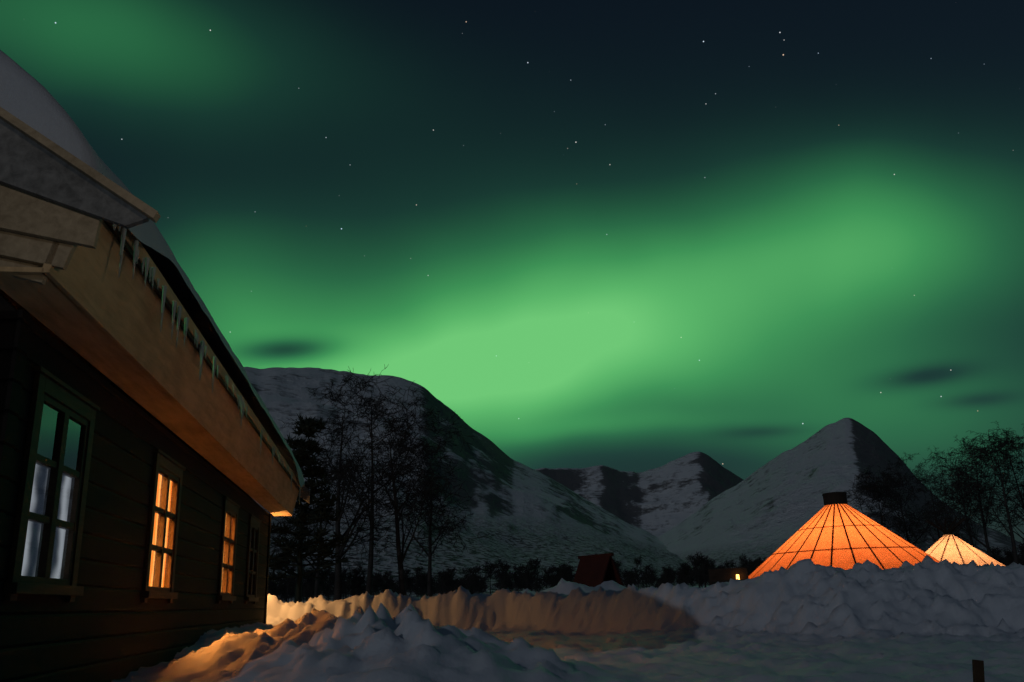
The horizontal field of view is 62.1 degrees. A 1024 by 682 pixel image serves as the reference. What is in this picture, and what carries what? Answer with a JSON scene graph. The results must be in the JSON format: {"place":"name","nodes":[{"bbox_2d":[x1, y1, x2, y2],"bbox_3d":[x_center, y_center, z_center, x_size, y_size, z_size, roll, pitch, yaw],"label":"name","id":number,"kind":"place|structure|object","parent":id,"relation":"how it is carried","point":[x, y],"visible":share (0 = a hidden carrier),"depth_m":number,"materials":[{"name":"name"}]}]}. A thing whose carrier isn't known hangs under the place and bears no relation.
{"place":"outdoors","nodes":[
{"label":"outdoors","id":0,"kind":"place"},
{"bbox_2d":[0,50,304,486],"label":"roof snow","id":1,"kind":"structure","parent":0,"point":[27,98],"depth_m":5.94,"materials":[{"name":"white snow"}]},
{"bbox_2d":[244,367,709,600],"bbox_3d":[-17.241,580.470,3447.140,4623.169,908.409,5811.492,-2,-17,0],"label":"mountain","id":2,"kind":"structure","parent":0,"point":[521,512],"depth_m":1967.03,"materials":[{"name":"white snow"}]},
{"bbox_2d":[0,0,1023,542],"label":"sky","id":3,"kind":"structure","parent":0,"point":[638,236],"materials":[{"name":"green"}]},
{"bbox_2d":[112,555,1023,681],"bbox_3d":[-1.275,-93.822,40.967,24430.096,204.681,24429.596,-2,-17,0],"label":"snow ground","id":4,"kind":"structure","parent":0,"point":[928,619],"depth_m":8.79,"materials":[{"name":"white snow"}]},
{"bbox_2d":[0,293,271,681],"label":"cabin walls","id":5,"kind":"structure","parent":4,"relation":"on","point":[108,626],"depth_m":7.03,"materials":[{"name":"brown wood"}]},
{"bbox_2d":[21,464,71,578],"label":"window curtains","id":6,"kind":"object","parent":5,"relation":"attached to","point":[34,528],"depth_m":5.64,"materials":[{"name":"white fabric"}]},
{"bbox_2d":[0,119,148,228],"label":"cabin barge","id":7,"kind":"object","parent":5,"relation":"attached to","point":[29,165],"visible":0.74,"depth_m":4.78},
{"bbox_2d":[0,107,160,284],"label":"cabin barge","id":8,"kind":"object","parent":5,"relation":"on","point":[32,228],"visible":0.82,"depth_m":4.76},
{"bbox_2d":[3,366,261,603],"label":"window frames","id":9,"kind":"structure","parent":5,"relation":"in","point":[64,402],"depth_m":6.08,"materials":[{"name":"wood"}]},
{"bbox_2d":[37,407,52,457],"bbox_3d":[-3.231,1.032,5.741,0.012,1.200,0.930,1,-17,-8],"label":"window glass","id":10,"kind":"object","parent":9,"relation":"in","point":[45,433],"depth_m":5.92,"materials":[{"name":"glass"}]},
{"bbox_2d":[221,512,256,594],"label":"lit window panes","id":11,"kind":"structure","parent":9,"relation":"in","point":[225,554],"depth_m":12.48,"materials":[{"name":"orange glass"}]},
{"bbox_2d":[0,220,299,490],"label":"roof","id":12,"kind":"structure","parent":5,"relation":"on","point":[127,249],"depth_m":9.51,"materials":[{"name":"brown wood"}]},
{"bbox_2d":[113,224,300,503],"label":"icicles","id":13,"kind":"object","parent":12,"relation":"hanging from","point":[240,401],"visible":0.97,"depth_m":6.86,"materials":[{"name":"ice"}]},
{"bbox_2d":[0,221,301,515],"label":"roof eave","id":14,"kind":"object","parent":5,"relation":"attached to","point":[91,307],"depth_m":6.74,"materials":[{"name":"brown wood"}]},
{"bbox_2d":[149,474,171,586],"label":"window panes","id":15,"kind":"structure","parent":5,"relation":"attached to","point":[155,533],"depth_m":8.59,"materials":[{"name":"orange glass"}]},
{"bbox_2d":[298,485,309,502],"bbox_3d":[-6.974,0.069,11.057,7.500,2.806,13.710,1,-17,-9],"label":"cabin barge","id":16,"kind":"object","parent":5,"relation":"attached to","point":[305,493],"visible":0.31,"depth_m":17.70},
{"bbox_2d":[268,572,285,595],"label":"forest tree","id":17,"kind":"object","parent":4,"relation":"on","point":[279,587],"visible":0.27,"depth_m":230.29,"materials":[{"name":"black plant"}]},
{"bbox_2d":[302,566,314,602],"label":"forest tree","id":18,"kind":"object","parent":4,"relation":"on","point":[310,582],"visible":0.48,"depth_m":196.12,"materials":[{"name":"black plant"}]},
{"bbox_2d":[268,413,351,602],"bbox_3d":[-6.487,5.132,25.917,3.162,5.978,3.237,3,-18,-16],"label":"pine tree","id":19,"kind":"object","parent":4,"relation":"on","point":[309,427],"visible":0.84,"depth_m":25.79,"materials":[{"name":"black plant"}]},
{"bbox_2d":[264,440,361,597],"bbox_3d":[-9.815,8.522,40.215,4.930,8.008,5.692,-14,-20,33],"label":"birch tree","id":20,"kind":"object","parent":4,"relation":"on","point":[316,592],"visible":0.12,"depth_m":39.40,"materials":[{"name":"black plant"}]},
{"bbox_2d":[304,567,323,589],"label":"forest tree","id":21,"kind":"object","parent":4,"relation":"on","point":[313,580],"visible":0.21,"depth_m":198.68,"materials":[{"name":"black plant"}]},
{"bbox_2d":[308,579,324,594],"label":"bush","id":22,"kind":"object","parent":4,"relation":"on","point":[312,591],"visible":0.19,"depth_m":251.68,"materials":[{"name":"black plant"}]},
{"bbox_2d":[312,568,329,594],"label":"forest tree","id":23,"kind":"object","parent":4,"relation":"on","point":[322,588],"visible":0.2,"depth_m":209.94,"materials":[{"name":"black plant"}]},
{"bbox_2d":[327,571,349,590],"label":"forest tree","id":24,"kind":"object","parent":4,"relation":"on","point":[334,579],"visible":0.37,"depth_m":199.28,"materials":[{"name":"black plant"}]},
{"bbox_2d":[330,567,348,592],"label":"bush","id":25,"kind":"object","parent":4,"relation":"on","point":[345,571],"visible":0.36,"depth_m":202.27,"materials":[{"name":"black plant"}]},
{"bbox_2d":[342,584,351,598],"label":"bush","id":26,"kind":"object","parent":4,"relation":"on","point":[345,591],"visible":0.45,"depth_m":281.45,"materials":[{"name":"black plant"}]},
{"bbox_2d":[345,567,360,595],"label":"forest tree","id":27,"kind":"object","parent":4,"relation":"on","point":[354,574],"visible":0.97,"depth_m":206.28,"materials":[{"name":"black plant"}]},
{"bbox_2d":[280,364,432,600],"bbox_3d":[-5.704,5.084,30.827,5.692,8.915,5.838,0,-17,-7],"label":"birch tree","id":28,"kind":"object","parent":4,"relation":"on","point":[358,515],"visible":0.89,"depth_m":30.08,"materials":[{"name":"black plant"}]},
{"bbox_2d":[348,576,364,595],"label":"bush","id":29,"kind":"object","parent":4,"relation":"on","point":[357,589],"visible":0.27,"depth_m":224.27,"materials":[{"name":"black plant"}]},
{"bbox_2d":[350,565,366,589],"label":"forest tree","id":30,"kind":"object","parent":4,"relation":"on","point":[363,577],"visible":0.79,"depth_m":208.85,"materials":[{"name":"black plant"}]},
{"bbox_2d":[373,572,383,594],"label":"bush","id":31,"kind":"object","parent":4,"relation":"on","point":[380,574],"visible":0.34,"depth_m":245.60,"materials":[{"name":"black plant"}]},
{"bbox_2d":[380,570,397,591],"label":"forest tree","id":32,"kind":"object","parent":4,"relation":"on","point":[388,574],"visible":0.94,"depth_m":208.85,"materials":[{"name":"black plant"}]},
{"bbox_2d":[312,373,475,595],"bbox_3d":[-5.366,6.048,34.809,6.645,9.312,5.561,5,-19,-23],"label":"birch tree","id":33,"kind":"object","parent":4,"relation":"on","point":[369,574],"visible":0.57,"depth_m":34.71,"materials":[{"name":"black plant"}]},
{"bbox_2d":[391,581,398,593],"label":"bush","id":34,"kind":"object","parent":4,"relation":"on","point":[392,587],"visible":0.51,"depth_m":239.77,"materials":[{"name":"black plant"}]},
{"bbox_2d":[395,569,410,591],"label":"bush","id":35,"kind":"object","parent":4,"relation":"on","point":[405,577],"visible":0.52,"depth_m":184.43,"materials":[{"name":"black plant"}]},
{"bbox_2d":[397,569,415,594],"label":"bush","id":36,"kind":"object","parent":4,"relation":"on","point":[409,580],"visible":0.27,"depth_m":187.51,"materials":[{"name":"black plant"}]},
{"bbox_2d":[406,574,419,595],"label":"bush","id":37,"kind":"object","parent":4,"relation":"on","point":[409,589],"visible":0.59,"depth_m":194.18,"materials":[{"name":"black plant"}]},
{"bbox_2d":[350,388,490,595],"bbox_3d":[-2.833,5.333,29.811,5.473,7.617,4.796,-10,-19,23],"label":"birch tree","id":38,"kind":"object","parent":4,"relation":"on","point":[402,554],"visible":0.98,"depth_m":29.54,"materials":[{"name":"black plant"}]},
{"bbox_2d":[408,565,432,597],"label":"bush","id":39,"kind":"object","parent":4,"relation":"on","point":[419,575],"visible":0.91,"depth_m":193.54,"materials":[{"name":"black plant"}]},
{"bbox_2d":[376,442,472,596],"bbox_3d":[-4.327,7.972,37.342,5.127,7.012,3.772,-15,-21,36],"label":"birch tree","id":40,"kind":"object","parent":4,"relation":"on","point":[429,555],"visible":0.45,"depth_m":36.99,"materials":[{"name":"black plant"}]},
{"bbox_2d":[432,569,445,593],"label":"bush","id":41,"kind":"object","parent":4,"relation":"on","point":[437,575],"visible":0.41,"depth_m":203.77,"materials":[{"name":"black plant"}]},
{"bbox_2d":[436,579,446,592],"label":"bush","id":42,"kind":"object","parent":4,"relation":"on","point":[440,589],"visible":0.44,"depth_m":282.40,"materials":[{"name":"black plant"}]},
{"bbox_2d":[435,572,452,593],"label":"forest tree","id":43,"kind":"object","parent":4,"relation":"on","point":[444,577],"visible":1,"depth_m":185.07,"materials":[{"name":"black plant"}]},
{"bbox_2d":[441,570,458,591],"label":"forest tree","id":44,"kind":"object","parent":4,"relation":"on","point":[452,583],"visible":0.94,"depth_m":185.81,"materials":[{"name":"black plant"}]},
{"bbox_2d":[443,564,460,590],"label":"forest tree","id":45,"kind":"object","parent":4,"relation":"on","point":[452,570],"visible":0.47,"depth_m":201.10,"materials":[{"name":"black plant"}]},
{"bbox_2d":[462,568,478,593],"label":"forest tree","id":46,"kind":"object","parent":4,"relation":"on","point":[466,575],"visible":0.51,"depth_m":211.81,"materials":[{"name":"black plant"}]},
{"bbox_2d":[465,566,484,591],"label":"bush","id":47,"kind":"object","parent":4,"relation":"on","point":[472,574],"visible":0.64,"depth_m":198.96,"materials":[{"name":"black plant"}]},
{"bbox_2d":[467,564,488,592],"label":"bush","id":48,"kind":"object","parent":4,"relation":"on","point":[476,579],"visible":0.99,"depth_m":188.14,"materials":[{"name":"black plant"}]},
{"bbox_2d":[477,581,488,593],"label":"forest tree","id":49,"kind":"object","parent":4,"relation":"on","point":[480,588],"visible":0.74,"depth_m":239.34,"materials":[{"name":"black plant"}]},
{"bbox_2d":[481,560,500,593],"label":"forest tree","id":50,"kind":"object","parent":4,"relation":"on","point":[490,569],"visible":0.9,"depth_m":199.85,"materials":[{"name":"black plant"}]},
{"bbox_2d":[492,579,501,589],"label":"forest tree","id":51,"kind":"object","parent":4,"relation":"on","point":[498,585],"visible":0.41,"depth_m":290.04,"materials":[{"name":"black plant"}]},
{"bbox_2d":[490,558,511,587],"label":"forest tree","id":52,"kind":"object","parent":4,"relation":"on","point":[497,572],"visible":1,"depth_m":183.69,"materials":[{"name":"black plant"}]},
{"bbox_2d":[497,562,513,588],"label":"forest tree","id":53,"kind":"object","parent":4,"relation":"on","point":[507,576],"visible":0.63,"depth_m":212.28,"materials":[{"name":"black plant"}]},
{"bbox_2d":[508,562,522,590],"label":"forest tree","id":54,"kind":"object","parent":4,"relation":"on","point":[515,575],"visible":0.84,"depth_m":210.80,"materials":[{"name":"black plant"}]},
{"bbox_2d":[518,572,527,590],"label":"forest tree","id":55,"kind":"object","parent":4,"relation":"on","point":[523,581],"visible":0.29,"depth_m":248.10,"materials":[{"name":"black plant"}]},
{"bbox_2d":[516,562,535,588],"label":"forest tree","id":56,"kind":"object","parent":4,"relation":"on","point":[524,567],"visible":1,"depth_m":185.29,"materials":[{"name":"black plant"}]},
{"bbox_2d":[524,571,539,589],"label":"forest tree","id":57,"kind":"object","parent":4,"relation":"on","point":[530,581],"visible":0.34,"depth_m":260.67,"materials":[{"name":"black plant"}]},
{"bbox_2d":[524,557,545,591],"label":"forest tree","id":58,"kind":"object","parent":4,"relation":"on","point":[536,562],"visible":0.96,"depth_m":186.37,"materials":[{"name":"black plant"}]},
{"bbox_2d":[541,567,553,585],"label":"forest tree","id":59,"kind":"object","parent":4,"relation":"on","point":[548,576],"visible":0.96,"depth_m":208.23,"materials":[{"name":"black plant"}]},
{"bbox_2d":[547,564,557,585],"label":"forest tree","id":60,"kind":"object","parent":4,"relation":"on","point":[553,568],"visible":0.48,"depth_m":231.16,"materials":[{"name":"black plant"}]},
{"bbox_2d":[550,565,561,575],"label":"forest tree","id":61,"kind":"object","parent":4,"relation":"on","point":[558,569],"visible":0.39,"depth_m":233.96,"materials":[{"name":"black plant"}]},
{"bbox_2d":[558,561,575,581],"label":"forest tree","id":62,"kind":"object","parent":4,"relation":"on","point":[564,564],"visible":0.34,"depth_m":217.76,"materials":[{"name":"black plant"}]},
{"bbox_2d":[573,553,623,586],"bbox_3d":[2.582,7.182,25.907,1.240,1.310,1.600,10,-20,-33],"label":"wood shelter","id":63,"kind":"object","parent":4,"relation":"on","point":[594,570],"visible":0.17,"depth_m":25.71,"materials":[{"name":"red wood"}]},
{"bbox_2d":[613,559,623,581],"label":"forest tree","id":64,"kind":"object","parent":4,"relation":"on","point":[617,564],"visible":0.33,"depth_m":190.04,"materials":[{"name":"black plant"}]},
{"bbox_2d":[613,558,625,573],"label":"forest tree","id":65,"kind":"object","parent":4,"relation":"on","point":[619,565],"visible":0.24,"depth_m":212.89,"materials":[{"name":"black plant"}]},
{"bbox_2d":[621,568,628,585],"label":"forest tree","id":66,"kind":"object","parent":4,"relation":"on","point":[626,571],"visible":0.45,"depth_m":306.69,"materials":[{"name":"black plant"}]},
{"bbox_2d":[624,575,635,586],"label":"forest tree","id":67,"kind":"object","parent":4,"relation":"on","point":[626,584],"visible":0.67,"depth_m":262.30,"materials":[{"name":"black plant"}]},
{"bbox_2d":[626,555,648,588],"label":"forest tree","id":68,"kind":"object","parent":4,"relation":"on","point":[636,575],"visible":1,"depth_m":188.84,"materials":[{"name":"black plant"}]},
{"bbox_2d":[639,575,648,587],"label":"forest tree","id":69,"kind":"object","parent":4,"relation":"on","point":[642,583],"visible":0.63,"depth_m":263.18,"materials":[{"name":"black plant"}]},
{"bbox_2d":[642,563,656,586],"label":"forest tree","id":70,"kind":"object","parent":4,"relation":"on","point":[648,567],"visible":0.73,"depth_m":215.91,"materials":[{"name":"black plant"}]},
{"bbox_2d":[648,569,660,587],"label":"forest tree","id":71,"kind":"object","parent":4,"relation":"on","point":[654,576],"visible":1,"depth_m":201.97,"materials":[{"name":"black plant"}]},
{"bbox_2d":[660,567,669,583],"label":"forest tree","id":72,"kind":"object","parent":4,"relation":"on","point":[664,575],"visible":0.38,"depth_m":221.83,"materials":[{"name":"black plant"}]},
{"bbox_2d":[661,565,676,582],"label":"forest tree","id":73,"kind":"object","parent":4,"relation":"on","point":[667,571],"visible":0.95,"depth_m":191.62,"materials":[{"name":"black plant"}]},
{"bbox_2d":[667,569,680,583],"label":"forest tree","id":74,"kind":"object","parent":4,"relation":"on","point":[674,573],"visible":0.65,"depth_m":215.20,"materials":[{"name":"black plant"}]},
{"bbox_2d":[677,562,694,578],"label":"forest tree","id":75,"kind":"object","parent":4,"relation":"on","point":[688,571],"visible":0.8,"depth_m":200.79,"materials":[{"name":"black plant"}]},
{"bbox_2d":[679,562,696,583],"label":"forest tree","id":76,"kind":"object","parent":4,"relation":"on","point":[686,574],"visible":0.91,"depth_m":199.82,"materials":[{"name":"black plant"}]},
{"bbox_2d":[689,571,695,586],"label":"forest tree","id":77,"kind":"object","parent":4,"relation":"on","point":[692,580],"visible":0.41,"depth_m":241.76,"materials":[{"name":"black plant"}]},
{"bbox_2d":[685,551,711,587],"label":"forest tree","id":78,"kind":"object","parent":4,"relation":"on","point":[694,560],"visible":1,"depth_m":191.69,"materials":[{"name":"black plant"}]},
{"bbox_2d":[698,557,714,586],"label":"forest tree","id":79,"kind":"object","parent":4,"relation":"on","point":[703,567],"visible":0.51,"depth_m":212.33,"materials":[{"name":"black plant"}]},
{"bbox_2d":[699,557,716,581],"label":"forest tree","id":80,"kind":"object","parent":4,"relation":"on","point":[706,565],"visible":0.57,"depth_m":212.11,"materials":[{"name":"black plant"}]},
{"bbox_2d":[708,567,747,584],"bbox_3d":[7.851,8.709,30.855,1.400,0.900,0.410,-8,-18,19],"label":"cabin","id":81,"kind":"object","parent":4,"relation":"on","point":[722,575],"visible":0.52,"depth_m":31.06,"materials":[{"name":"brown wood"}]},
{"bbox_2d":[722,560,736,567],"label":"forest tree","id":82,"kind":"object","parent":4,"relation":"on","point":[730,564],"visible":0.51,"depth_m":222.49,"materials":[{"name":"black plant"}]},
{"bbox_2d":[734,553,749,574],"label":"forest tree","id":83,"kind":"object","parent":4,"relation":"on","point":[741,558],"visible":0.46,"depth_m":203.87,"materials":[{"name":"black plant"}]},
{"bbox_2d":[737,558,757,573],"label":"forest tree","id":84,"kind":"object","parent":4,"relation":"on","point":[751,563],"visible":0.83,"depth_m":191.78,"materials":[{"name":"black plant"}]},
{"bbox_2d":[750,504,939,578],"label":"tent poles","id":85,"kind":"object","parent":4,"relation":"on","point":[848,541],"visible":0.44,"depth_m":37.27,"materials":[{"name":"brown wood"}]},
{"bbox_2d":[748,504,938,578],"bbox_3d":[15.184,9.251,39.209,9.500,3.433,9.500,-2,-17,0],"label":"big lavvu canvas","id":86,"kind":"object","parent":85,"relation":"on","point":[842,556],"visible":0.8,"depth_m":37.05,"materials":[{"name":"orange fabric"}]},
{"bbox_2d":[822,492,847,505],"bbox_3d":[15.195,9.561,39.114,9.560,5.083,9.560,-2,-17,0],"label":"chimney cap","id":87,"kind":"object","parent":86,"relation":"on","point":[829,498],"depth_m":39.36,"materials":[{"name":"black metal"}]},
{"bbox_2d":[843,462,912,536],"bbox_3d":[25.569,12.802,59.175,5.154,8.415,5.209,-5,-17,8],"label":"birch tree","id":88,"kind":"object","parent":4,"relation":"on","point":[873,487],"visible":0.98,"depth_m":59.11,"materials":[{"name":"black plant"}]},
{"bbox_2d":[865,452,954,549],"bbox_3d":[30.208,13.479,64.630,5.932,10.017,6.707,4,-18,-19],"label":"birch tree","id":89,"kind":"object","parent":4,"relation":"on","point":[900,499],"visible":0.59,"depth_m":64.62,"materials":[{"name":"black plant"}]},
{"bbox_2d":[898,461,976,546],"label":"birch tree","id":90,"kind":"object","parent":4,"relation":"on","point":[922,517],"visible":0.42,"depth_m":74.12,"materials":[{"name":"black plant"}]},
{"bbox_2d":[916,445,1001,546],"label":"birch tree","id":91,"kind":"object","parent":4,"relation":"on","point":[960,494],"visible":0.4,"depth_m":66.40,"materials":[{"name":"black plant"}]},
{"bbox_2d":[919,436,1023,557],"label":"birch tree","id":92,"kind":"object","parent":4,"relation":"on","point":[962,476],"visible":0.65,"depth_m":59.05,"materials":[{"name":"black plant"}]},
{"bbox_2d":[927,421,1023,563],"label":"birch tree","id":93,"kind":"object","parent":4,"relation":"on","point":[979,450],"visible":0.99,"depth_m":53.72,"materials":[{"name":"black plant"}]},
{"bbox_2d":[972,659,984,681],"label":"post","id":94,"kind":"object","parent":4,"relation":"on","point":[978,670],"visible":1,"depth_m":3.95,"materials":[{"name":"brown wood"}]},
{"bbox_2d":[960,428,1023,539],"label":"birch tree","id":95,"kind":"object","parent":4,"relation":"on","point":[1016,480],"visible":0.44,"depth_m":59.18,"materials":[{"name":"black plant"}]},
{"bbox_2d":[962,424,1023,539],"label":"birch tree","id":96,"kind":"object","parent":4,"relation":"on","point":[1007,495],"visible":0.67,"depth_m":55.37,"materials":[{"name":"black plant"}]},
{"bbox_2d":[985,546,1007,565],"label":"forest tree","id":97,"kind":"object","parent":4,"relation":"on","point":[994,555],"visible":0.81,"depth_m":180.91,"materials":[{"name":"black plant"}]},
{"bbox_2d":[1002,547,1020,564],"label":"forest tree","id":98,"kind":"object","parent":4,"relation":"on","point":[1010,555],"visible":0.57,"depth_m":196.70,"materials":[{"name":"black plant"}]},
{"bbox_2d":[1017,544,1023,563],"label":"forest tree","id":99,"kind":"object","parent":4,"relation":"on","point":[1020,562],"visible":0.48,"depth_m":180.20,"materials":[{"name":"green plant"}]},
{"bbox_2d":[1018,539,1023,562],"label":"forest tree","id":100,"kind":"object","parent":4,"relation":"on","point":[1022,549],"visible":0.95,"depth_m":173.41,"materials":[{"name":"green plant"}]},
{"bbox_2d":[535,451,742,537],"bbox_3d":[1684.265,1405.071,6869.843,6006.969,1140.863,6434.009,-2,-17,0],"label":"mountain","id":101,"kind":"structure","parent":0,"point":[658,502],"depth_m":6619.51,"materials":[{"name":"white snow"}]},
{"bbox_2d":[658,418,1022,567],"bbox_3d":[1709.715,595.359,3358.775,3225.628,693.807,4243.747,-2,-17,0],"label":"mountain","id":102,"kind":"structure","parent":0,"point":[768,509],"depth_m":2785.62,"materials":[{"name":"white snow"}]},
{"bbox_2d":[926,534,1004,565],"bbox_3d":[25.141,12.426,48.494,7.400,2.857,7.400,-2,-17,0],"label":"small lavvu canvas","id":103,"kind":"object","parent":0,"point":[951,548],"visible":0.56,"depth_m":47.35,"materials":[{"name":"beige fabric"}]}
]}

